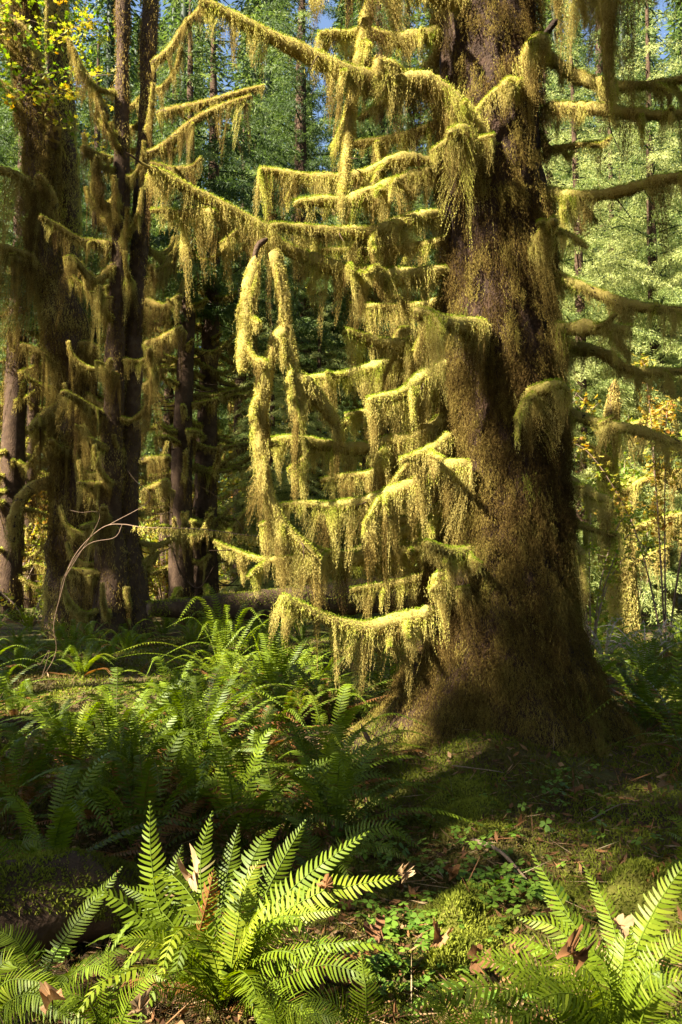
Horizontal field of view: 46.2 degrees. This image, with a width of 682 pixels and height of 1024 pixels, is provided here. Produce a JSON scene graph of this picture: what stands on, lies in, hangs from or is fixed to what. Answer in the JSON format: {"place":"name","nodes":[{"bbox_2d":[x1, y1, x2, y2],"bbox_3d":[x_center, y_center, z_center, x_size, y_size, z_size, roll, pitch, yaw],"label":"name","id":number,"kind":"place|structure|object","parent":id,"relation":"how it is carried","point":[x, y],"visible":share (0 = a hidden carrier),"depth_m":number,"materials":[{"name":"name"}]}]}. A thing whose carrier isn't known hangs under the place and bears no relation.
{"place":"outdoors","nodes":[
{"label":"outdoors","id":0,"kind":"place"},
{"bbox_2d":[0,0,678,505],"label":"sky","id":1,"kind":"structure","parent":0,"point":[324,22],"materials":[{"name":"blue"}]},
{"bbox_2d":[0,577,681,1023],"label":"ground","id":2,"kind":"structure","parent":0,"point":[608,777],"depth_m":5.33,"materials":[{"name":"plant"}]},
{"bbox_2d":[0,832,53,859],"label":"sword fern","id":3,"kind":"object","parent":2,"relation":"on","point":[23,851],"visible":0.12,"depth_m":3.93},
{"bbox_2d":[0,638,61,675],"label":"sword fern","id":4,"kind":"object","parent":2,"relation":"on","point":[19,656],"visible":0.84,"depth_m":12.53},
{"bbox_2d":[0,676,70,715],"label":"sword fern","id":5,"kind":"object","parent":2,"relation":"on","point":[14,708],"visible":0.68,"depth_m":8.70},
{"bbox_2d":[0,947,90,1023],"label":"sword fern","id":6,"kind":"object","parent":2,"relation":"on","point":[11,963],"visible":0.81,"depth_m":2.68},
{"bbox_2d":[39,981,65,1014],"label":"maple leaf","id":7,"kind":"object","parent":6,"relation":"on","point":[48,993],"visible":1,"depth_m":2.48,"materials":[{"name":"brown plant"}]},
{"bbox_2d":[0,670,101,779],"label":"sword fern","id":8,"kind":"object","parent":2,"relation":"on","point":[4,749],"visible":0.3,"depth_m":6.48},
{"bbox_2d":[0,221,104,607],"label":"conifer tree","id":9,"kind":"object","parent":2,"relation":"on","point":[36,410],"visible":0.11,"depth_m":35.97,"materials":[{"name":"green plant"}]},
{"bbox_2d":[0,723,116,831],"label":"sword fern","id":10,"kind":"object","parent":2,"relation":"on","point":[49,742],"visible":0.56,"depth_m":5.66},
{"bbox_2d":[0,711,120,730],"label":"rotten log","id":11,"kind":"object","parent":2,"relation":"on","point":[22,723],"visible":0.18,"depth_m":8.23,"materials":[{"name":"brown wood"}]},
{"bbox_2d":[0,728,125,831],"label":"sword fern","id":12,"kind":"object","parent":2,"relation":"on","point":[4,777],"visible":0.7,"depth_m":5.30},
{"bbox_2d":[0,696,127,745],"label":"sword fern","id":13,"kind":"object","parent":2,"relation":"on","point":[55,705],"visible":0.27,"depth_m":7.50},
{"bbox_2d":[23,619,109,657],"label":"sword fern","id":14,"kind":"object","parent":2,"relation":"on","point":[74,638],"visible":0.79,"depth_m":14.73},
{"bbox_2d":[0,0,136,639],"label":"maple tree","id":15,"kind":"object","parent":2,"relation":"on","point":[43,108],"visible":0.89,"depth_m":20.64,"materials":[{"name":"brown plant"}]},
{"bbox_2d":[0,867,138,1020],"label":"sword fern","id":16,"kind":"object","parent":2,"relation":"on","point":[68,975],"visible":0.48,"depth_m":3.08,"materials":[{"name":"plant"}]},
{"bbox_2d":[0,0,144,620],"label":"conifer tree","id":17,"kind":"object","parent":2,"relation":"on","point":[14,458],"visible":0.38,"depth_m":26.91,"materials":[{"name":"green plant"}]},
{"bbox_2d":[38,641,128,677],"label":"sword fern","id":18,"kind":"object","parent":2,"relation":"on","point":[75,664],"visible":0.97,"depth_m":12.21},
{"bbox_2d":[0,845,170,959],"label":"mossy log","id":19,"kind":"object","parent":2,"relation":"on","point":[39,902],"visible":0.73,"depth_m":3.61,"materials":[{"name":"green plant"}]},
{"bbox_2d":[0,33,175,581],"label":"conifer tree","id":20,"kind":"object","parent":2,"relation":"on","point":[96,333],"visible":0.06,"depth_m":30.83,"materials":[{"name":"green plant"}]},
{"bbox_2d":[45,632,148,667],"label":"sword fern","id":21,"kind":"object","parent":2,"relation":"on","point":[112,647],"visible":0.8,"depth_m":13.59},
{"bbox_2d":[16,748,184,836],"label":"sword fern","id":22,"kind":"object","parent":2,"relation":"on","point":[100,775],"visible":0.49,"depth_m":5.45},
{"bbox_2d":[39,945,165,1023],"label":"sword fern","id":23,"kind":"object","parent":2,"relation":"on","point":[103,1015],"visible":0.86,"depth_m":2.63,"materials":[{"name":"plant"}]},
{"bbox_2d":[0,691,226,802],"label":"sword fern","id":24,"kind":"object","parent":2,"relation":"on","point":[78,747],"visible":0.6,"depth_m":6.12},
{"bbox_2d":[0,753,230,875],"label":"sword fern","id":25,"kind":"object","parent":2,"relation":"on","point":[62,821],"visible":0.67,"depth_m":4.51,"materials":[{"name":"plant"}]},
{"bbox_2d":[0,667,253,788],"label":"sword fern","id":26,"kind":"object","parent":2,"relation":"on","point":[109,715],"visible":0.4,"depth_m":6.06,"materials":[{"name":"plant"}]},
{"bbox_2d":[88,624,165,653],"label":"sword fern","id":27,"kind":"object","parent":2,"relation":"on","point":[131,635],"visible":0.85,"depth_m":15.86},
{"bbox_2d":[127,985,152,1015],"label":"maple leaf","id":28,"kind":"object","parent":2,"relation":"on","point":[139,1003],"visible":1,"depth_m":2.49,"materials":[{"name":"brown plant"}]},
{"bbox_2d":[37,0,264,644],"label":"spruce tree","id":29,"kind":"object","parent":2,"relation":"on","point":[117,576],"visible":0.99,"depth_m":19.18,"materials":[{"name":"brown plant"}]},
{"bbox_2d":[32,463,273,686],"bbox_3d":[-2.830,0.960,9.539,4.722,2.789,1.095,-3,-6,37],"label":"vine maple","id":30,"kind":"object","parent":2,"relation":"on","point":[171,529],"visible":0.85,"depth_m":8.93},
{"bbox_2d":[72,656,242,731],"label":"sword fern","id":31,"kind":"object","parent":2,"relation":"on","point":[178,674],"visible":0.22,"depth_m":8.16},
{"bbox_2d":[35,709,281,799],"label":"sword fern","id":32,"kind":"object","parent":2,"relation":"on","point":[131,745],"visible":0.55,"depth_m":5.74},
{"bbox_2d":[19,678,306,805],"bbox_3d":[-1.311,1.701,6.279,2.221,0.733,1.965,0,-5,0],"label":"sword fern","id":33,"kind":"object","parent":2,"relation":"on","point":[185,697],"visible":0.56,"depth_m":6.27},
{"bbox_2d":[96,81,233,599],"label":"conifer tree","id":34,"kind":"object","parent":2,"relation":"on","point":[167,418],"visible":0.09,"depth_m":42.21,"materials":[{"name":"green plant"}]},
{"bbox_2d":[161,619,213,641],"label":"sword fern","id":35,"kind":"object","parent":2,"relation":"on","point":[198,626],"visible":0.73,"depth_m":17.77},
{"bbox_2d":[140,525,235,599],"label":"vine maple","id":36,"kind":"object","parent":2,"relation":"on","point":[163,583],"visible":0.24,"depth_m":26.72,"materials":[{"name":"green plant"}]},
{"bbox_2d":[0,728,377,870],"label":"sword fern","id":37,"kind":"object","parent":2,"relation":"on","point":[146,793],"visible":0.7,"depth_m":4.92,"materials":[{"name":"plant"}]},
{"bbox_2d":[78,729,299,845],"bbox_3d":[-0.841,1.829,5.460,1.250,0.639,1.610,-4,-6,40],"label":"sword fern","id":38,"kind":"object","parent":2,"relation":"on","point":[192,781],"visible":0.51,"depth_m":5.50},
{"bbox_2d":[81,682,310,778],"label":"sword fern","id":39,"kind":"object","parent":2,"relation":"on","point":[182,685],"visible":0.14,"depth_m":6.94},
{"bbox_2d":[83,0,311,625],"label":"conifer tree","id":40,"kind":"object","parent":2,"relation":"on","point":[183,406],"visible":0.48,"depth_m":25.21,"materials":[{"name":"green plant"}]},
{"bbox_2d":[115,666,299,738],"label":"sword fern","id":41,"kind":"object","parent":2,"relation":"on","point":[220,683],"visible":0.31,"depth_m":7.62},
{"bbox_2d":[170,649,263,690],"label":"sword fern","id":42,"kind":"object","parent":2,"relation":"on","point":[236,669],"visible":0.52,"depth_m":10.66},
{"bbox_2d":[99,0,338,623],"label":"conifer tree","id":43,"kind":"object","parent":2,"relation":"on","point":[204,431],"visible":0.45,"depth_m":26.20,"materials":[{"name":"green plant"}]},
{"bbox_2d":[82,665,355,792],"bbox_3d":[-1.000,1.674,6.377,1.952,0.852,1.821,3,-5,-34],"label":"sword fern","id":44,"kind":"object","parent":2,"relation":"on","point":[225,721],"visible":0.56,"depth_m":6.46,"materials":[{"name":"plant"}]},
{"bbox_2d":[103,587,354,680],"bbox_3d":[-1.541,1.765,11.316,3.706,1.388,2.471,3,-5,-29],"label":"sword fern","id":45,"kind":"object","parent":2,"relation":"on","point":[216,638],"visible":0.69,"depth_m":11.40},
{"bbox_2d":[69,720,399,862],"bbox_3d":[-0.615,1.761,5.000,1.994,0.732,1.582,0,-5,0],"label":"sword fern","id":46,"kind":"object","parent":2,"relation":"on","point":[245,823],"visible":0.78,"depth_m":4.97,"materials":[{"name":"plant"}]},
{"bbox_2d":[61,801,411,1023],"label":"sword fern","id":47,"kind":"object","parent":2,"relation":"on","point":[237,956],"visible":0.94,"depth_m":3.00,"materials":[{"name":"plant"}]},
{"bbox_2d":[176,843,199,891],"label":"maple leaf","id":48,"kind":"object","parent":47,"relation":"on","point":[192,880],"visible":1,"depth_m":3.00,"materials":[{"name":"beige plant"}]},
{"bbox_2d":[196,869,219,938],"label":"dead frond","id":49,"kind":"object","parent":47,"relation":"hanging from","point":[206,904],"visible":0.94,"depth_m":2.92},
{"bbox_2d":[155,113,322,592],"bbox_3d":[-4.273,-6.666,35.053,8.333,22.346,7.043,-4,-6,41],"label":"conifer tree","id":50,"kind":"object","parent":2,"relation":"on","point":[309,360],"visible":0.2,"depth_m":34.11,"materials":[{"name":"green plant"}]},
{"bbox_2d":[139,706,378,823],"bbox_3d":[-0.695,1.834,6.064,1.892,0.658,1.604,-3,-6,38],"label":"sword fern","id":51,"kind":"object","parent":2,"relation":"on","point":[233,745],"visible":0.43,"depth_m":6.02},
{"bbox_2d":[193,138,324,589],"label":"conifer tree","id":52,"kind":"object","parent":2,"relation":"on","point":[222,427],"visible":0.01,"depth_m":44.02,"materials":[{"name":"green plant"}]},
{"bbox_2d":[193,471,326,586],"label":"vine maple","id":53,"kind":"object","parent":2,"relation":"on","point":[236,480],"visible":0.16,"depth_m":30.24,"materials":[{"name":"green plant"}]},
{"bbox_2d":[210,694,319,757],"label":"sword fern","id":54,"kind":"object","parent":2,"relation":"on","point":[254,722],"visible":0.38,"depth_m":7.05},
{"bbox_2d":[156,616,378,717],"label":"sword fern","id":55,"kind":"object","parent":2,"relation":"on","point":[278,646],"visible":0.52,"depth_m":9.01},
{"bbox_2d":[182,651,364,710],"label":"sword fern","id":56,"kind":"object","parent":2,"relation":"on","point":[285,661],"visible":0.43,"depth_m":8.61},
{"bbox_2d":[217,268,334,593],"bbox_3d":[-2.824,-2.773,30.224,5.911,13.750,6.309,-1,-5,14],"label":"conifer tree","id":57,"kind":"object","parent":2,"relation":"on","point":[273,413],"visible":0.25,"depth_m":29.80,"materials":[{"name":"green plant"}]},
{"bbox_2d":[146,575,409,620],"bbox_3d":[-1.147,1.819,17.145,6.371,0.968,0.938,3,-5,-35],"label":"fallen log","id":58,"kind":"object","parent":2,"relation":"on","point":[174,607],"visible":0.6,"depth_m":16.39,"materials":[{"name":"brown plant"}]},
{"bbox_2d":[225,666,353,720],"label":"sword fern","id":59,"kind":"object","parent":2,"relation":"on","point":[259,677],"visible":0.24,"depth_m":8.50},
{"bbox_2d":[218,14,364,580],"bbox_3d":[-2.004,-10.104,38.945,9.329,29.871,7.758,3,-5,-30],"label":"conifer tree","id":60,"kind":"object","parent":2,"relation":"on","point":[278,371],"visible":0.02,"depth_m":39.23,"materials":[{"name":"green plant"}]},
{"bbox_2d":[234,644,355,692],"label":"sword fern","id":61,"kind":"object","parent":2,"relation":"on","point":[301,659],"visible":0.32,"depth_m":10.33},
{"bbox_2d":[195,0,395,583],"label":"conifer tree","id":62,"kind":"object","parent":2,"relation":"on","point":[301,125],"visible":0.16,"depth_m":34.85,"materials":[{"name":"green plant"}]},
{"bbox_2d":[248,990,345,1023],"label":"sword fern","id":63,"kind":"object","parent":2,"relation":"on","point":[297,1021],"visible":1,"depth_m":2.48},
{"bbox_2d":[187,744,410,844],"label":"sword fern","id":64,"kind":"object","parent":2,"relation":"on","point":[307,809],"visible":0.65,"depth_m":5.09,"materials":[{"name":"plant"}]},
{"bbox_2d":[228,664,382,732],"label":"sword fern","id":65,"kind":"object","parent":2,"relation":"on","point":[277,678],"visible":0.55,"depth_m":8.00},
{"bbox_2d":[233,276,379,588],"bbox_3d":[-0.676,-2.882,33.337,6.755,14.412,7.211,-4,-6,42],"label":"conifer tree","id":66,"kind":"object","parent":2,"relation":"on","point":[319,358],"visible":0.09,"depth_m":33.20,"materials":[{"name":"green plant"}]},
{"bbox_2d":[224,662,394,722],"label":"sword fern","id":67,"kind":"object","parent":2,"relation":"on","point":[320,687],"visible":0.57,"depth_m":8.37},
{"bbox_2d":[37,438,596,597],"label":"undergrowth","id":68,"kind":"object","parent":2,"relation":"on","point":[146,538],"visible":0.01,"depth_m":51.98,"materials":[{"name":"green plant"}]},
{"bbox_2d":[255,952,386,1023],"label":"sword fern","id":69,"kind":"object","parent":2,"relation":"on","point":[357,1015],"visible":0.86,"depth_m":2.60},
{"bbox_2d":[204,718,456,812],"bbox_3d":[-0.051,1.822,5.782,1.743,0.550,1.256,0,-5,0],"label":"sword fern","id":70,"kind":"object","parent":2,"relation":"on","point":[297,733],"visible":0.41,"depth_m":5.85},
{"bbox_2d":[237,684,435,767],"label":"sword fern","id":71,"kind":"object","parent":2,"relation":"on","point":[352,710],"visible":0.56,"depth_m":6.37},
{"bbox_2d":[193,746,482,837],"bbox_3d":[0.058,1.716,4.947,1.569,0.596,1.486,-2,-5,25],"label":"sword fern","id":72,"kind":"object","parent":2,"relation":"on","point":[343,775],"visible":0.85,"depth_m":4.90,"materials":[{"name":"plant"}]},
{"bbox_2d":[300,655,379,693],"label":"sword fern","id":73,"kind":"object","parent":2,"relation":"on","point":[329,668],"visible":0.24,"depth_m":10.44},
{"bbox_2d":[0,0,681,582],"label":"forest","id":74,"kind":"object","parent":2,"relation":"on","point":[248,6],"visible":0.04,"depth_m":71.14,"materials":[{"name":"plant"}]},
{"bbox_2d":[296,670,390,720],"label":"sword fern","id":75,"kind":"object","parent":2,"relation":"on","point":[346,681],"visible":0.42,"depth_m":8.77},
{"bbox_2d":[34,751,664,1018],"bbox_3d":[0.401,1.873,4.664,2.783,0.364,3.478,-2,-5,20],"label":"wood sorrel","id":76,"kind":"object","parent":2,"relation":"on","point":[536,891],"visible":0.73,"depth_m":3.90,"materials":[{"name":"green plant"}]},
{"bbox_2d":[279,814,421,899],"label":"sword fern","id":77,"kind":"object","parent":2,"relation":"on","point":[338,867],"visible":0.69,"depth_m":4.08,"materials":[{"name":"plant"}]},
{"bbox_2d":[311,645,400,708],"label":"sword fern","id":78,"kind":"object","parent":2,"relation":"on","point":[384,684],"visible":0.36,"depth_m":9.28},
{"bbox_2d":[280,0,444,576],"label":"conifer tree","id":79,"kind":"object","parent":2,"relation":"on","point":[378,132],"visible":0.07,"depth_m":36.29,"materials":[{"name":"green plant"}]},
{"bbox_2d":[311,149,420,577],"bbox_3d":[1.405,-6.273,37.013,7.043,21.696,8.333,3,-5,-32],"label":"conifer tree","id":80,"kind":"object","parent":2,"relation":"on","point":[357,406],"visible":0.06,"depth_m":36.08,"materials":[{"name":"green plant"}]},
{"bbox_2d":[363,914,384,942],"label":"maple leaf","id":81,"kind":"object","parent":2,"relation":"on","point":[375,932],"visible":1,"depth_m":3.26,"materials":[{"name":"brown plant"}]},
{"bbox_2d":[126,0,681,759],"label":"spruce tree","id":82,"kind":"object","parent":2,"relation":"on","point":[488,632],"visible":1,"depth_m":7.09,"materials":[{"name":"brown plant"}]},
{"bbox_2d":[402,932,483,989],"bbox_3d":[0.452,1.916,3.428,0.402,0.224,0.458,-3,-6,37],"label":"moss mound","id":83,"kind":"object","parent":2,"relation":"on","point":[453,951],"visible":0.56,"depth_m":3.36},
{"bbox_2d":[397,986,500,1023],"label":"sword fern","id":84,"kind":"object","parent":2,"relation":"on","point":[438,1009],"visible":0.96,"depth_m":2.47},
{"bbox_2d":[401,879,520,978],"bbox_3d":[0.570,1.895,3.738,0.611,0.279,0.995,0,-5,0],"label":"moss mound","id":85,"kind":"object","parent":2,"relation":"on","point":[455,904],"visible":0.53,"depth_m":3.68,"materials":[{"name":"plant"}]},
{"bbox_2d":[412,772,522,843],"bbox_3d":[0.805,1.921,5.210,0.800,0.298,1.255,0,-5,0],"label":"moss mound","id":86,"kind":"object","parent":2,"relation":"on","point":[472,805],"visible":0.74,"depth_m":5.09,"materials":[{"name":"plant"}]},
{"bbox_2d":[467,944,494,972],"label":"maple leaf","id":87,"kind":"object","parent":2,"relation":"on","point":[472,952],"visible":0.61,"depth_m":2.73,"materials":[{"name":"brown plant"}]},
{"bbox_2d":[394,850,681,1023],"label":"sword fern","id":88,"kind":"object","parent":2,"relation":"on","point":[615,999],"visible":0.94,"depth_m":2.63,"materials":[{"name":"plant"}]},
{"bbox_2d":[556,924,596,972],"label":"maple leaf","id":89,"kind":"object","parent":88,"relation":"on","point":[580,957],"visible":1,"depth_m":2.45,"materials":[{"name":"brown plant"}]},
{"bbox_2d":[611,913,633,939],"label":"maple leaf","id":90,"kind":"object","parent":88,"relation":"on","point":[623,924],"visible":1,"depth_m":2.52,"materials":[{"name":"beige plant"}]},
{"bbox_2d":[539,70,637,473],"bbox_3d":[8.524,-7.673,33.777,10.816,24.174,10.133,3,-5,-32],"label":"conifer tree","id":91,"kind":"object","parent":2,"relation":"on","point":[560,141],"visible":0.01,"depth_m":34.06,"materials":[{"name":"green plant"}]},
{"bbox_2d":[540,0,680,598],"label":"conifer tree","id":92,"kind":"object","parent":2,"relation":"on","point":[596,60],"visible":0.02,"depth_m":41.45,"materials":[{"name":"green plant"}]},
{"bbox_2d":[542,38,681,631],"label":"conifer tree","id":93,"kind":"object","parent":2,"relation":"on","point":[579,310],"visible":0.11,"depth_m":22.89,"materials":[{"name":"green plant"}]},
{"bbox_2d":[548,854,681,936],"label":"moss mound","id":94,"kind":"object","parent":2,"relation":"on","point":[627,887],"visible":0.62,"depth_m":3.90,"materials":[{"name":"plant"}]},
{"bbox_2d":[585,608,651,664],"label":"bramble bush","id":95,"kind":"object","parent":2,"relation":"on","point":[611,650],"visible":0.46,"depth_m":13.90,"materials":[{"name":"green plant"}]},
{"bbox_2d":[557,0,681,623],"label":"conifer tree","id":96,"kind":"object","parent":2,"relation":"on","point":[651,250],"visible":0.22,"depth_m":25.48,"materials":[{"name":"green plant"}]},
{"bbox_2d":[560,97,681,611],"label":"conifer tree","id":97,"kind":"object","parent":2,"relation":"on","point":[608,163],"visible":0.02,"depth_m":29.51,"materials":[{"name":"green plant"}]},
{"bbox_2d":[571,479,671,652],"bbox_3d":[4.252,0.957,14.135,2.528,3.517,2.238,2,-5,-29],"label":"vine maple","id":98,"kind":"object","parent":2,"relation":"on","point":[600,600],"visible":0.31,"depth_m":13.89,"materials":[{"name":"yellow plant"}]},
{"bbox_2d":[570,378,681,612],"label":"vine maple","id":99,"kind":"object","parent":2,"relation":"on","point":[624,471],"visible":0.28,"depth_m":20.17,"materials":[{"name":"yellow plant"}]},
{"bbox_2d":[592,654,661,703],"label":"sword fern","id":100,"kind":"object","parent":2,"relation":"on","point":[607,666],"visible":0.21,"depth_m":8.79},
{"bbox_2d":[573,353,681,655],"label":"vine maple","id":101,"kind":"object","parent":2,"relation":"on","point":[668,411],"visible":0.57,"depth_m":15.44,"materials":[{"name":"yellow plant"}]},
{"bbox_2d":[577,379,681,648],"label":"mossy snag","id":102,"kind":"object","parent":2,"relation":"on","point":[626,598],"visible":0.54,"depth_m":16.75,"materials":[{"name":"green plant"}]},
{"bbox_2d":[585,651,681,757],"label":"sword fern","id":103,"kind":"object","parent":2,"relation":"on","point":[671,720],"visible":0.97,"depth_m":6.80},
{"bbox_2d":[589,615,681,669],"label":"bramble bush","id":104,"kind":"object","parent":2,"relation":"on","point":[619,645],"visible":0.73,"depth_m":12.78,"materials":[{"name":"green plant"}]},
{"bbox_2d":[589,55,681,604],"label":"conifer tree","id":105,"kind":"object","parent":2,"relation":"on","point":[666,161],"visible":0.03,"depth_m":31.09,"materials":[{"name":"green plant"}]},
{"bbox_2d":[605,732,681,881],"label":"sword fern","id":106,"kind":"object","parent":2,"relation":"on","point":[655,794],"visible":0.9,"depth_m":4.34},
{"bbox_2d":[607,645,681,709],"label":"sword fern","id":107,"kind":"object","parent":2,"relation":"on","point":[637,669],"visible":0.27,"depth_m":9.48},
{"bbox_2d":[608,654,681,716],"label":"sword fern","id":108,"kind":"object","parent":2,"relation":"on","point":[658,683],"visible":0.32,"depth_m":9.03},
{"bbox_2d":[609,632,681,676],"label":"sword fern","id":109,"kind":"object","parent":2,"relation":"on","point":[653,643],"visible":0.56,"depth_m":11.95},
{"bbox_2d":[612,656,681,731],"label":"sword fern","id":110,"kind":"object","parent":2,"relation":"on","point":[644,690],"visible":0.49,"depth_m":8.12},
{"bbox_2d":[621,30,681,596],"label":"conifer tree","id":111,"kind":"object","parent":2,"relation":"on","point":[674,56],"visible":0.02,"depth_m":37.56,"materials":[{"name":"green plant"}]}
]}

